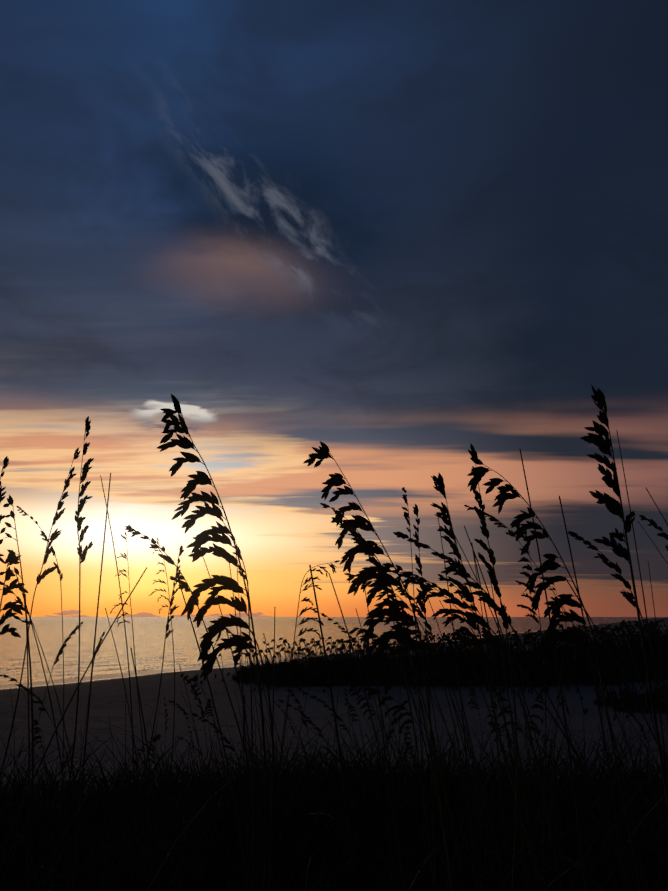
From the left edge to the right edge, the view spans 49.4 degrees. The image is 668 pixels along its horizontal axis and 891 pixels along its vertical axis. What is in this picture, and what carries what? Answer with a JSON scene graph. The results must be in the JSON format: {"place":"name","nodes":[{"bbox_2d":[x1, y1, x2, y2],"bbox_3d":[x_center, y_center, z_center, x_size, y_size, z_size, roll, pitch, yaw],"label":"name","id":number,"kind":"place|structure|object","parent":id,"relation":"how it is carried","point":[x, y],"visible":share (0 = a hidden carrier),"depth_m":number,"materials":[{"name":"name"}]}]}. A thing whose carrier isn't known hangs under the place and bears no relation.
{"place":"outdoors","nodes":[
{"label":"outdoors","id":0,"kind":"place"},
{"bbox_2d":[0,617,665,684],"bbox_3d":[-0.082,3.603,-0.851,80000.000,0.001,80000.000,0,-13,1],"label":"sea","id":1,"kind":"structure","parent":0,"point":[149,637],"depth_m":128.21,"materials":[{"name":"liquid"}]},
{"bbox_2d":[0,617,667,890],"bbox_3d":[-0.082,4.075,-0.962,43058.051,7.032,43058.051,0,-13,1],"label":"beach sand","id":2,"kind":"structure","parent":0,"point":[107,697],"depth_m":20.70,"materials":[{"name":"grey sand"}]},
{"bbox_2d":[0,456,8,522],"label":"sea oat","id":3,"kind":"object","parent":2,"relation":"on","point":[5,461],"visible":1,"depth_m":1.41,"materials":[{"name":"black plant"}]},
{"bbox_2d":[0,550,62,888],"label":"sea oat","id":4,"kind":"object","parent":2,"relation":"on","point":[9,573],"visible":1,"depth_m":1.21,"materials":[{"name":"black plant"}]},
{"bbox_2d":[0,447,80,888],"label":"sea oat","id":5,"kind":"object","parent":2,"relation":"on","point":[55,534],"visible":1,"depth_m":1.71,"materials":[{"name":"black plant"}]},
{"bbox_2d":[0,495,141,890],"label":"sea oat","id":6,"kind":"object","parent":2,"relation":"on","point":[12,514],"visible":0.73,"depth_m":1.50,"materials":[{"name":"black plant"}]},
{"bbox_2d":[50,416,93,890],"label":"sea oat","id":7,"kind":"object","parent":2,"relation":"on","point":[82,501],"visible":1,"depth_m":1.61,"materials":[{"name":"black plant"}]},
{"bbox_2d":[56,532,228,890],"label":"sea oat","id":8,"kind":"object","parent":2,"relation":"on","point":[125,538],"visible":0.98,"depth_m":2.59,"materials":[{"name":"black plant"}]},
{"bbox_2d":[121,545,183,890],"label":"sea oat","id":9,"kind":"object","parent":2,"relation":"on","point":[181,551],"visible":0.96,"depth_m":2.20,"materials":[{"name":"black plant"}]},
{"bbox_2d":[157,394,267,890],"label":"sea oat","id":10,"kind":"object","parent":2,"relation":"on","point":[214,532],"visible":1,"depth_m":1.12,"materials":[{"name":"black plant"}]},
{"bbox_2d":[149,538,285,872],"bbox_3d":[-0.448,1.100,2.931,0.437,1.418,0.556,-6,-14,23],"label":"sea oat","id":11,"kind":"object","parent":2,"relation":"on","point":[174,703],"visible":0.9,"depth_m":2.89,"materials":[{"name":"black plant"}]},
{"bbox_2d":[82,560,456,890],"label":"sea oat","id":12,"kind":"object","parent":2,"relation":"on","point":[332,566],"visible":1,"depth_m":2.10,"materials":[{"name":"black plant"}]},
{"bbox_2d":[197,616,380,890],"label":"sea oat","id":13,"kind":"object","parent":2,"relation":"on","point":[204,656],"visible":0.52,"depth_m":1.29,"materials":[{"name":"black plant"}]},
{"bbox_2d":[11,723,627,787],"bbox_3d":[0.389,3.615,7.207,11.890,1.621,4.240,0,-13,1],"label":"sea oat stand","id":14,"kind":"object","parent":2,"relation":"on","point":[406,733],"visible":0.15,"depth_m":7.40,"materials":[{"name":"black plant"}]},
{"bbox_2d":[0,704,667,890],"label":"ground","id":15,"kind":"structure","parent":2,"relation":"on","point":[42,829],"depth_m":3.05,"materials":[{"name":"black plant"}]},
{"bbox_2d":[0,430,667,890],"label":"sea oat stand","id":16,"kind":"object","parent":2,"relation":"on","point":[506,618],"visible":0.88,"depth_m":1.65,"materials":[{"name":"black plant"}]},
{"bbox_2d":[0,475,667,890],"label":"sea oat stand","id":17,"kind":"object","parent":2,"relation":"on","point":[388,737],"visible":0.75,"depth_m":2.74,"materials":[{"name":"black plant"}]},
{"bbox_2d":[0,646,667,818],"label":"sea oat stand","id":18,"kind":"object","parent":2,"relation":"on","point":[351,707],"visible":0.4,"depth_m":5.17,"materials":[{"name":"black plant"}]},
{"bbox_2d":[304,441,453,890],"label":"sea oat","id":19,"kind":"object","parent":2,"relation":"on","point":[370,573],"visible":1,"depth_m":1.29,"materials":[{"name":"black plant"}]},
{"bbox_2d":[192,619,667,713],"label":"dune hummock grass","id":20,"kind":"structure","parent":2,"relation":"on","point":[575,662],"depth_m":32.06,"materials":[{"name":"black plant"}]},
{"bbox_2d":[378,443,517,890],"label":"sea oat","id":21,"kind":"object","parent":2,"relation":"on","point":[484,531],"visible":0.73,"depth_m":1.49,"materials":[{"name":"black plant"}]},
{"bbox_2d":[237,570,667,890],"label":"sea oat clump","id":22,"kind":"object","parent":2,"relation":"on","point":[431,663],"visible":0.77,"depth_m":1.98,"materials":[{"name":"black plant"}]},
{"bbox_2d":[430,473,542,889],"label":"sea oat","id":23,"kind":"object","parent":2,"relation":"on","point":[473,640],"visible":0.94,"depth_m":1.59,"materials":[{"name":"black plant"}]},
{"bbox_2d":[413,504,584,890],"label":"sea oat","id":24,"kind":"object","parent":2,"relation":"on","point":[421,597],"visible":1,"depth_m":1.89,"materials":[{"name":"black plant"}]},
{"bbox_2d":[454,530,630,890],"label":"sea oat","id":25,"kind":"object","parent":2,"relation":"on","point":[528,575],"visible":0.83,"depth_m":2.28,"materials":[{"name":"black plant"}]},
{"bbox_2d":[467,458,641,890],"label":"sea oat","id":26,"kind":"object","parent":2,"relation":"on","point":[571,635],"visible":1,"depth_m":1.19,"materials":[{"name":"black plant"}]},
{"bbox_2d":[506,583,662,890],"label":"sea oat","id":27,"kind":"object","parent":2,"relation":"on","point":[559,624],"visible":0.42,"depth_m":2.53,"materials":[{"name":"black plant"}]},
{"bbox_2d":[580,385,667,809],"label":"sea oat","id":28,"kind":"object","parent":2,"relation":"on","point":[613,506],"visible":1,"depth_m":0.94,"materials":[{"name":"black plant"}]},
{"bbox_2d":[0,0,667,616],"label":"sky","id":29,"kind":"structure","parent":0,"point":[397,237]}
]}

